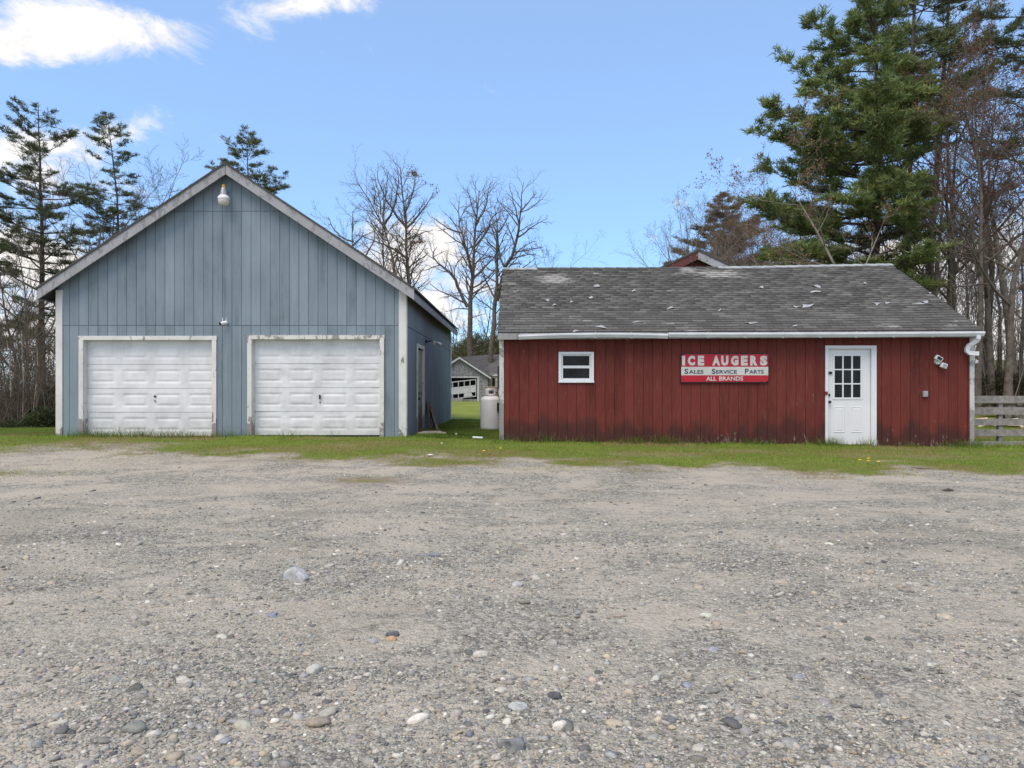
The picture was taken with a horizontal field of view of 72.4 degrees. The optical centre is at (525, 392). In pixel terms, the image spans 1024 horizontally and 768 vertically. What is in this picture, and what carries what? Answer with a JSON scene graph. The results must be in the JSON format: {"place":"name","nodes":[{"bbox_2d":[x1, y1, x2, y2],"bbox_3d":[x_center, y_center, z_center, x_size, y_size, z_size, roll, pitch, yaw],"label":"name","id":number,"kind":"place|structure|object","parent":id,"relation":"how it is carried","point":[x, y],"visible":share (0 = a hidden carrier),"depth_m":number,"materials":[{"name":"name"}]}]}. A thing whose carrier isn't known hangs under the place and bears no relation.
{"place":"outdoors","nodes":[
{"label":"outdoors","id":0,"kind":"place"},
{"bbox_2d":[0,427,55,435],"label":"grass","id":1,"kind":"structure","parent":0,"point":[11,431],"depth_m":16.78,"materials":[{"name":"plant"}]},
{"bbox_2d":[409,418,498,439],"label":"grass","id":2,"kind":"structure","parent":0,"point":[460,428],"depth_m":17.06,"materials":[{"name":"plant"}]},
{"bbox_2d":[0,452,1023,767],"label":"gravel lot","id":3,"kind":"structure","parent":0,"point":[660,630],"depth_m":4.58,"materials":[{"name":"gravel"}]},
{"bbox_2d":[175,676,192,684],"bbox_3d":[-1.597,1.347,3.262,0.089,0.045,0.067,0,0,-17],"label":"stone","id":4,"kind":"object","parent":3,"relation":"on","point":[182,679],"visible":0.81,"depth_m":3.25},
{"bbox_2d":[218,737,233,743],"bbox_3d":[-1.168,1.357,2.719,0.047,0.033,0.048,0,0,34],"label":"stone","id":5,"kind":"object","parent":3,"relation":"on","point":[225,740],"visible":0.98,"depth_m":2.71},
{"bbox_2d":[249,708,265,716],"bbox_3d":[-1.124,1.345,2.937,0.072,0.042,0.052,0,0,21],"label":"stone","id":6,"kind":"object","parent":3,"relation":"on","point":[257,712],"visible":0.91,"depth_m":2.92,"materials":[{"name":"stone"}]},
{"bbox_2d":[283,566,308,581],"bbox_3d":[-1.649,1.321,5.053,0.197,0.134,0.120,0,0,19],"label":"stone","id":7,"kind":"object","parent":3,"relation":"on","point":[294,573],"visible":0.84,"depth_m":5.01,"materials":[{"name":"stone"}]},
{"bbox_2d":[386,631,399,636],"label":"stone","id":8,"kind":"object","parent":3,"relation":"on","point":[394,633],"visible":0.81,"depth_m":3.84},
{"bbox_2d":[422,552,440,556],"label":"stone","id":9,"kind":"object","parent":3,"relation":"on","point":[434,554],"visible":0.79,"depth_m":5.78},
{"bbox_2d":[464,730,473,737],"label":"stone","id":10,"kind":"object","parent":3,"relation":"on","point":[469,733],"visible":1,"depth_m":2.74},
{"bbox_2d":[498,737,524,751],"bbox_3d":[-0.054,1.339,2.650,0.088,0.070,0.093,0,0,-28],"label":"stone","id":11,"kind":"object","parent":3,"relation":"on","point":[517,743],"visible":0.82,"depth_m":2.63,"materials":[{"name":"stone"}]},
{"bbox_2d":[512,581,523,586],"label":"stone","id":12,"kind":"object","parent":3,"relation":"on","point":[517,584],"visible":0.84,"depth_m":4.86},
{"bbox_2d":[508,701,527,710],"bbox_3d":[-0.030,1.334,2.962,0.088,0.039,0.054,0,0,-10],"label":"stone","id":13,"kind":"object","parent":3,"relation":"on","point":[517,706],"visible":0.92,"depth_m":2.96,"materials":[{"name":"stone"}]},
{"bbox_2d":[548,691,561,698],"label":"stone","id":14,"kind":"object","parent":3,"relation":"on","point":[554,695],"visible":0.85,"depth_m":3.06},
{"bbox_2d":[552,720,566,731],"bbox_3d":[0.138,1.339,2.797,0.050,0.061,0.060,0,0,23],"label":"stone","id":15,"kind":"object","parent":3,"relation":"on","point":[559,726],"visible":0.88,"depth_m":2.78,"materials":[{"name":"stone"}]},
{"bbox_2d":[661,715,676,723],"bbox_3d":[0.592,1.347,2.874,0.064,0.034,0.044,0,0,-12],"label":"stone","id":16,"kind":"object","parent":3,"relation":"on","point":[671,719],"visible":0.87,"depth_m":2.87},
{"bbox_2d":[706,647,719,651],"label":"stone","id":17,"kind":"object","parent":3,"relation":"on","point":[713,649],"visible":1,"depth_m":3.67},
{"bbox_2d":[0,360,1023,478],"bbox_3d":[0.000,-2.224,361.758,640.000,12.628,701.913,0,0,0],"label":"lawn","id":18,"kind":"structure","parent":0,"point":[464,410],"depth_m":12.80,"materials":[{"name":"plant"}]},
{"bbox_2d":[1,336,21,420],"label":"birch sapling","id":19,"kind":"object","parent":18,"relation":"on","point":[9,364],"visible":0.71,"depth_m":26.95,"materials":[{"name":"brown plant"}]},
{"bbox_2d":[0,419,24,427],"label":"bush","id":20,"kind":"object","parent":18,"relation":"on","point":[7,424],"visible":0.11,"depth_m":24.79,"materials":[{"name":"green plant"}]},
{"bbox_2d":[0,212,39,345],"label":"pine tree","id":21,"kind":"object","parent":18,"relation":"on","point":[4,250],"visible":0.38,"depth_m":38.17,"materials":[{"name":"green plant"}]},
{"bbox_2d":[11,328,30,413],"bbox_3d":[-19.769,-0.241,27.356,0.775,4.861,1.009,0,0,-34],"label":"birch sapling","id":22,"kind":"object","parent":18,"relation":"on","point":[21,369],"visible":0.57,"depth_m":27.48,"materials":[{"name":"brown plant"}]},
{"bbox_2d":[0,260,55,424],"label":"brush","id":23,"kind":"object","parent":18,"relation":"on","point":[7,412],"visible":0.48,"depth_m":27.62,"materials":[{"name":"plant"}]},
{"bbox_2d":[0,322,55,403],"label":"brush","id":24,"kind":"object","parent":18,"relation":"on","point":[34,361],"depth_m":50.82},
{"bbox_2d":[0,214,63,401],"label":"bare tree","id":25,"kind":"object","parent":18,"relation":"on","point":[21,306],"visible":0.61,"depth_m":32.35,"materials":[{"name":"brown plant"}]},
{"bbox_2d":[0,218,65,392],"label":"bare tree","id":26,"kind":"object","parent":18,"relation":"on","point":[11,279],"visible":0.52,"depth_m":36.45,"materials":[{"name":"brown plant"}]},
{"bbox_2d":[13,405,55,427],"bbox_3d":[-16.852,1.137,24.494,1.819,1.515,1.656,0,0,-34],"label":"bush","id":27,"kind":"object","parent":18,"relation":"on","point":[39,417],"visible":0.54,"depth_m":24.21,"materials":[{"name":"green plant"}]},
{"bbox_2d":[13,383,55,420],"bbox_3d":[-19.662,1.020,28.949,2.804,2.840,2.435,0,0,0],"label":"bush","id":28,"kind":"object","parent":18,"relation":"on","point":[45,398],"visible":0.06,"depth_m":28.49,"materials":[{"name":"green plant"}]},
{"bbox_2d":[27,339,51,411],"bbox_3d":[-18.806,0.002,27.151,0.995,4.325,0.616,0,0,-20],"label":"birch sapling","id":29,"kind":"object","parent":18,"relation":"on","point":[38,375],"visible":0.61,"depth_m":27.14,"materials":[{"name":"brown plant"}]},
{"bbox_2d":[0,198,98,386],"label":"bare tree","id":30,"kind":"object","parent":18,"relation":"on","point":[46,265],"visible":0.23,"depth_m":45.55,"materials":[{"name":"brown plant"}]},
{"bbox_2d":[0,96,119,385],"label":"pine tree","id":31,"kind":"object","parent":18,"relation":"on","point":[39,197],"visible":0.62,"depth_m":41.41,"materials":[{"name":"green plant"}]},
{"bbox_2d":[74,219,104,254],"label":"pine tree","id":32,"kind":"object","parent":18,"relation":"on","point":[82,250],"visible":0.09,"depth_m":52.09,"materials":[{"name":"green plant"}]},
{"bbox_2d":[0,126,180,358],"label":"bare tree","id":33,"kind":"object","parent":18,"relation":"on","point":[101,229],"visible":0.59,"depth_m":39.77,"materials":[{"name":"brown plant"}]},
{"bbox_2d":[10,138,204,254],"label":"bare tree","id":34,"kind":"object","parent":18,"relation":"on","point":[159,203],"visible":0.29,"depth_m":49.02,"materials":[{"name":"brown plant"}]},
{"bbox_2d":[45,158,170,275],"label":"bare tree","id":35,"kind":"object","parent":18,"relation":"on","point":[95,207],"visible":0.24,"depth_m":48.67,"materials":[{"name":"grey plant"}]},
{"bbox_2d":[65,110,156,235],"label":"pine tree","id":36,"kind":"object","parent":18,"relation":"on","point":[100,119],"visible":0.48,"depth_m":45.77,"materials":[{"name":"green plant"}]},
{"bbox_2d":[34,162,457,436],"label":"garage","id":37,"kind":"structure","parent":18,"relation":"on","point":[320,331],"depth_m":15.30,"materials":[{"name":"blue paint"}]},
{"bbox_2d":[88,341,211,435],"bbox_3d":[-8.258,-0.083,15.470,2.914,2.192,0.090,0,0,0],"label":"overhead door","id":38,"kind":"structure","parent":37,"relation":"in","point":[148,385],"depth_m":15.44,"materials":[{"name":"white paint"}]},
{"bbox_2d":[217,184,229,205],"bbox_3d":[-6.516,-4.258,15.143,0.250,0.455,0.335,0,0,0],"label":"yard light","id":39,"kind":"object","parent":37,"relation":"attached to","point":[223,198],"visible":1,"depth_m":15.03,"materials":[{"name":"grey metal"}]},
{"bbox_2d":[255,340,379,436],"bbox_3d":[-4.587,-0.102,15.463,2.897,2.185,0.105,0,0,0],"label":"overhead door","id":40,"kind":"structure","parent":37,"relation":"in","point":[312,386],"depth_m":15.45,"materials":[{"name":"white paint"}]},
{"bbox_2d":[418,350,421,431],"bbox_3d":[-2.615,-0.030,17.360,0.105,2.040,0.900,0,0,0],"label":"side door","id":41,"kind":"structure","parent":37,"relation":"in","point":[419,352],"depth_m":17.35,"materials":[{"name":"paint"}]},
{"bbox_2d":[204,124,290,194],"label":"pine tree","id":42,"kind":"object","parent":18,"relation":"on","point":[236,154],"visible":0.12,"depth_m":47.36,"materials":[{"name":"green plant"}]},
{"bbox_2d":[308,200,382,260],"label":"bare tree","id":43,"kind":"object","parent":18,"relation":"on","point":[343,229],"visible":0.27,"depth_m":50.40,"materials":[{"name":"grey plant"}]},
{"bbox_2d":[326,198,376,254],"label":"bare tree","id":44,"kind":"object","parent":18,"relation":"on","point":[352,241],"visible":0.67,"depth_m":40.06,"materials":[{"name":"grey plant"}]},
{"bbox_2d":[357,179,411,280],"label":"bare tree","id":45,"kind":"object","parent":18,"relation":"on","point":[382,248],"visible":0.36,"depth_m":57.67,"materials":[{"name":"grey plant"}]},
{"bbox_2d":[338,145,432,291],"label":"bare tree","id":46,"kind":"object","parent":18,"relation":"on","point":[384,224],"visible":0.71,"depth_m":54.94,"materials":[{"name":"grey plant"}]},
{"bbox_2d":[353,150,439,291],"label":"bare tree","id":47,"kind":"object","parent":18,"relation":"on","point":[411,243],"visible":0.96,"depth_m":51.89,"materials":[{"name":"brown plant"}]},
{"bbox_2d":[428,401,438,430],"bbox_3d":[-2.350,0.650,17.975,0.110,0.850,1.680,0,0,-16],"label":"leaning board","id":48,"kind":"object","parent":18,"relation":"on","point":[433,415],"visible":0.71,"depth_m":17.94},
{"bbox_2d":[436,281,466,349],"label":"bare tree","id":49,"kind":"object","parent":18,"relation":"on","point":[451,316],"visible":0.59,"depth_m":75.13,"materials":[{"name":"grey plant"}]},
{"bbox_2d":[414,172,512,356],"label":"bare tree","id":50,"kind":"object","parent":18,"relation":"on","point":[470,298],"visible":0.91,"depth_m":65.98,"materials":[{"name":"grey plant"}]},
{"bbox_2d":[451,342,479,360],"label":"bush","id":51,"kind":"object","parent":18,"relation":"on","point":[460,352],"visible":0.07,"depth_m":69.28,"materials":[{"name":"green plant"}]},
{"bbox_2d":[451,312,497,354],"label":"brush","id":52,"kind":"object","parent":18,"relation":"on","point":[472,333],"visible":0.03,"depth_m":80.61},
{"bbox_2d":[451,354,498,400],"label":"garage","id":53,"kind":"structure","parent":18,"relation":"on","point":[470,375],"depth_m":60.01,"materials":[{"name":"white paint"}]},
{"bbox_2d":[451,379,475,397],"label":"garage door","id":54,"kind":"structure","parent":53,"relation":"in","point":[467,390],"depth_m":60.01,"materials":[{"name":"white paint"}]},
{"bbox_2d":[455,262,497,342],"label":"bare tree","id":55,"kind":"object","parent":18,"relation":"on","point":[482,320],"visible":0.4,"depth_m":78.66,"materials":[{"name":"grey plant"}]},
{"bbox_2d":[455,330,498,356],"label":"bush","id":56,"kind":"object","parent":18,"relation":"on","point":[479,344],"visible":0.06,"depth_m":72.93,"materials":[{"name":"green plant"}]},
{"bbox_2d":[476,334,498,355],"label":"bush","id":57,"kind":"object","parent":18,"relation":"on","point":[485,351],"visible":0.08,"depth_m":68.17,"materials":[{"name":"green plant"}]},
{"bbox_2d":[480,387,498,430],"bbox_3d":[-0.879,0.464,18.394,0.628,1.234,0.612,0,0,0],"label":"propane tank","id":58,"kind":"object","parent":18,"relation":"on","point":[489,410],"visible":0.71,"depth_m":18.14,"materials":[{"name":"metal"}]},
{"bbox_2d":[478,263,512,340],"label":"bare tree","id":59,"kind":"object","parent":18,"relation":"on","point":[492,304],"visible":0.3,"depth_m":71.30,"materials":[{"name":"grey plant"}]},
{"bbox_2d":[463,168,552,386],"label":"bare tree","id":60,"kind":"object","parent":18,"relation":"on","point":[497,290],"visible":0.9,"depth_m":62.81,"materials":[{"name":"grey plant"}]},
{"bbox_2d":[28,425,1023,449],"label":"grass","id":61,"kind":"structure","parent":18,"relation":"on","point":[978,444],"depth_m":14.95,"materials":[{"name":"plant"}]},
{"bbox_2d":[524,229,602,267],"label":"bare tree","id":62,"kind":"object","parent":18,"relation":"on","point":[556,254],"visible":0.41,"depth_m":67.47,"materials":[{"name":"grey plant"}]},
{"bbox_2d":[608,217,693,266],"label":"bare tree","id":63,"kind":"object","parent":18,"relation":"on","point":[655,242],"visible":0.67,"depth_m":59.89,"materials":[{"name":"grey plant"}]},
{"bbox_2d":[660,192,761,259],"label":"bare tree","id":64,"kind":"object","parent":18,"relation":"on","point":[711,209],"visible":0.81,"depth_m":47.71,"materials":[{"name":"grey plant"}]},
{"bbox_2d":[663,189,775,265],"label":"pine tree","id":65,"kind":"object","parent":18,"relation":"on","point":[717,211],"visible":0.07,"depth_m":68.82,"materials":[{"name":"green plant"}]},
{"bbox_2d":[670,171,769,265],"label":"bare tree","id":66,"kind":"object","parent":18,"relation":"on","point":[682,249],"visible":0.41,"depth_m":53.33,"materials":[{"name":"brown plant"}]},
{"bbox_2d":[684,206,770,263],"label":"bare tree","id":67,"kind":"object","parent":18,"relation":"on","point":[715,229],"visible":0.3,"depth_m":57.86,"materials":[{"name":"brown plant"}]},
{"bbox_2d":[497,263,984,446],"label":"workshop","id":68,"kind":"structure","parent":18,"relation":"on","point":[852,350],"depth_m":15.10,"materials":[{"name":"red paint"}]},
{"bbox_2d":[558,352,593,382],"bbox_3d":[1.090,-0.545,15.105,0.771,0.665,0.090,0,0,0],"label":"window","id":69,"kind":"structure","parent":68,"relation":"in","point":[574,367],"depth_m":15.11,"materials":[{"name":"white plastic"}]},
{"bbox_2d":[680,353,768,382],"bbox_3d":[4.280,-0.526,15.065,1.892,0.634,0.039,0,0,0],"label":"shop sign","id":70,"kind":"object","parent":68,"relation":"attached to","point":[724,367],"visible":1,"depth_m":15.05,"materials":[{"name":"metal"}]},
{"bbox_2d":[828,349,869,443],"bbox_3d":[6.984,0.092,15.112,0.926,2.055,0.125,0,0,0],"label":"entry door","id":71,"kind":"structure","parent":68,"relation":"in","point":[848,369],"depth_m":15.13,"materials":[{"name":"white paint"}]},
{"bbox_2d":[934,355,947,368],"bbox_3d":[8.895,-0.657,15.023,0.268,0.298,0.154,0,0,0],"label":"security floodlight","id":72,"kind":"object","parent":68,"relation":"attached to","point":[938,359],"visible":1,"depth_m":14.95,"materials":[{"name":"white paint"}]},
{"bbox_2d":[711,212,783,265],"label":"tree","id":73,"kind":"object","parent":18,"relation":"on","point":[727,252],"visible":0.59,"depth_m":44.86,"materials":[{"name":"brown plant"}]},
{"bbox_2d":[713,202,784,265],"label":"bare tree","id":74,"kind":"object","parent":18,"relation":"on","point":[743,235],"visible":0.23,"depth_m":47.09,"materials":[{"name":"brown plant"}]},
{"bbox_2d":[710,191,792,265],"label":"bare tree","id":75,"kind":"object","parent":18,"relation":"on","point":[745,235],"visible":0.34,"depth_m":45.99,"materials":[{"name":"brown plant"}]},
{"bbox_2d":[698,190,814,265],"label":"bare tree","id":76,"kind":"object","parent":18,"relation":"on","point":[740,225],"visible":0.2,"depth_m":52.30,"materials":[{"name":"brown plant"}]},
{"bbox_2d":[728,164,797,265],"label":"bare tree","id":77,"kind":"object","parent":18,"relation":"on","point":[759,177],"visible":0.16,"depth_m":56.25,"materials":[{"name":"brown plant"}]},
{"bbox_2d":[655,190,897,266],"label":"brush","id":78,"kind":"object","parent":18,"relation":"on","point":[726,256],"depth_m":45.52,"materials":[{"name":"plant"}]},
{"bbox_2d":[736,219,816,265],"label":"bare tree","id":79,"kind":"object","parent":18,"relation":"on","point":[768,237],"visible":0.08,"depth_m":55.29,"materials":[{"name":"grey plant"}]},
{"bbox_2d":[756,214,830,265],"bbox_3d":[15.559,-5.567,40.183,7.318,10.468,8.052,0,0,0],"label":"pine tree","id":80,"kind":"object","parent":18,"relation":"on","point":[763,258],"visible":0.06,"depth_m":39.58,"materials":[{"name":"green plant"}]},
{"bbox_2d":[693,82,913,265],"bbox_3d":[11.595,-5.520,29.173,7.424,13.135,7.770,0,0,-31],"label":"bare tree","id":81,"kind":"object","parent":18,"relation":"on","point":[809,217],"visible":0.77,"depth_m":27.66,"materials":[{"name":"brown plant"}]},
{"bbox_2d":[733,0,962,290],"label":"pine tree","id":82,"kind":"object","parent":18,"relation":"on","point":[883,130],"visible":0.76,"depth_m":29.61,"materials":[{"name":"green plant"}]},
{"bbox_2d":[825,214,945,271],"bbox_3d":[19.576,-5.869,37.525,6.560,11.414,6.451,0,0,-5],"label":"bare tree","id":83,"kind":"object","parent":18,"relation":"on","point":[857,254],"visible":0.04,"depth_m":38.48,"materials":[{"name":"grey plant"}]},
{"bbox_2d":[814,0,1006,270],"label":"pine tree","id":84,"kind":"object","parent":18,"relation":"on","point":[942,49],"visible":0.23,"depth_m":34.31,"materials":[{"name":"green plant"}]},
{"bbox_2d":[809,117,1023,395],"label":"bare tree","id":85,"kind":"object","parent":18,"relation":"on","point":[971,294],"visible":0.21,"depth_m":31.59,"materials":[{"name":"plant"}]},
{"bbox_2d":[837,200,1000,302],"bbox_3d":[18.454,-4.904,34.136,7.539,10.438,6.964,0,0,26],"label":"bare tree","id":86,"kind":"object","parent":18,"relation":"on","point":[908,246],"visible":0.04,"depth_m":31.95,"materials":[{"name":"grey plant"}]},
{"bbox_2d":[837,0,1023,310],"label":"bare tree","id":87,"kind":"object","parent":18,"relation":"on","point":[955,174],"visible":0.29,"depth_m":31.58,"materials":[{"name":"brown plant"}]},
{"bbox_2d":[840,115,1023,296],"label":"bare tree","id":88,"kind":"object","parent":18,"relation":"on","point":[929,264],"visible":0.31,"depth_m":30.30,"materials":[{"name":"brown plant"}]},
{"bbox_2d":[849,26,1023,380],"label":"bare tree","id":89,"kind":"object","parent":18,"relation":"on","point":[1003,291],"visible":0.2,"depth_m":34.05,"materials":[{"name":"brown plant"}]},
{"bbox_2d":[860,24,1023,269],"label":"bare tree","id":90,"kind":"object","parent":18,"relation":"on","point":[1003,76],"visible":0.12,"depth_m":35.72,"materials":[{"name":"brown plant"}]},
{"bbox_2d":[861,0,1023,292],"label":"pine tree","id":91,"kind":"object","parent":18,"relation":"on","point":[947,10],"visible":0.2,"depth_m":36.06,"materials":[{"name":"green plant"}]},
{"bbox_2d":[869,26,1023,372],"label":"bare tree","id":92,"kind":"object","parent":18,"relation":"on","point":[991,265],"visible":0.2,"depth_m":34.15,"materials":[{"name":"brown plant"}]},
{"bbox_2d":[940,185,976,315],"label":"bare tree","id":93,"kind":"object","parent":18,"relation":"on","point":[964,277],"visible":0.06,"depth_m":46.11,"materials":[{"name":"brown plant"}]},
{"bbox_2d":[897,17,1023,307],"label":"bare tree","id":94,"kind":"object","parent":18,"relation":"on","point":[950,269],"visible":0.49,"depth_m":29.27,"materials":[{"name":"brown plant"}]},
{"bbox_2d":[902,28,1023,395],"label":"bare tree","id":95,"kind":"object","parent":18,"relation":"on","point":[962,94],"visible":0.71,"depth_m":28.00,"materials":[{"name":"brown plant"}]},
{"bbox_2d":[911,23,1023,395],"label":"bare tree","id":96,"kind":"object","parent":18,"relation":"on","point":[1008,375],"visible":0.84,"depth_m":26.09,"materials":[{"name":"brown plant"}]},
{"bbox_2d":[911,36,1023,406],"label":"bare tree","id":97,"kind":"object","parent":18,"relation":"on","point":[979,348],"visible":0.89,"depth_m":27.01,"materials":[{"name":"brown plant"}]},
{"bbox_2d":[923,31,1023,395],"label":"bare tree","id":98,"kind":"object","parent":18,"relation":"on","point":[989,353],"visible":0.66,"depth_m":29.09,"materials":[{"name":"brown plant"}]},
{"bbox_2d":[945,190,1023,371],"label":"bare tree","id":99,"kind":"object","parent":18,"relation":"on","point":[998,304],"visible":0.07,"depth_m":43.61,"materials":[{"name":"brown plant"}]},
{"bbox_2d":[982,372,991,395],"bbox_3d":[17.208,-0.216,28.495,3.088,1.984,2.899,0,0,27],"label":"bush","id":100,"kind":"object","parent":18,"relation":"on","point":[984,380],"visible":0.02,"depth_m":27.82,"materials":[{"name":"brown plant"}]},
{"bbox_2d":[960,3,1023,338],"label":"pine tree","id":101,"kind":"object","parent":18,"relation":"on","point":[1004,43],"visible":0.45,"depth_m":33.24,"materials":[{"name":"green plant"}]},
{"bbox_2d":[968,314,1023,394],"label":"brush","id":102,"kind":"object","parent":18,"relation":"on","point":[1000,368],"visible":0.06,"depth_m":33.28,"materials":[{"name":"plant"}]},
{"bbox_2d":[975,396,1023,445],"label":"plank fence","id":103,"kind":"object","parent":18,"relation":"on","point":[999,410],"visible":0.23,"depth_m":15.45,"materials":[{"name":"wood"}]},
{"bbox_2d":[982,369,1023,395],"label":"bush","id":104,"kind":"object","parent":18,"relation":"on","point":[999,381],"visible":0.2,"depth_m":29.04,"materials":[{"name":"brown plant"}]},
{"bbox_2d":[998,174,1023,374],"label":"bare tree","id":105,"kind":"object","parent":18,"relation":"on","point":[1022,277],"visible":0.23,"depth_m":39.91,"materials":[{"name":"brown plant"}]},
{"bbox_2d":[0,0,1023,389],"label":"sky","id":106,"kind":"structure","parent":0,"point":[622,105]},
{"bbox_2d":[661,249,732,266],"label":"red barn","id":107,"kind":"structure","parent":0,"point":[698,258],"depth_m":22.75,"materials":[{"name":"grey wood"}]},
{"bbox_2d":[975,415,1023,447],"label":"grass","id":108,"kind":"structure","parent":0,"point":[979,438],"depth_m":18.12,"materials":[{"name":"plant"}]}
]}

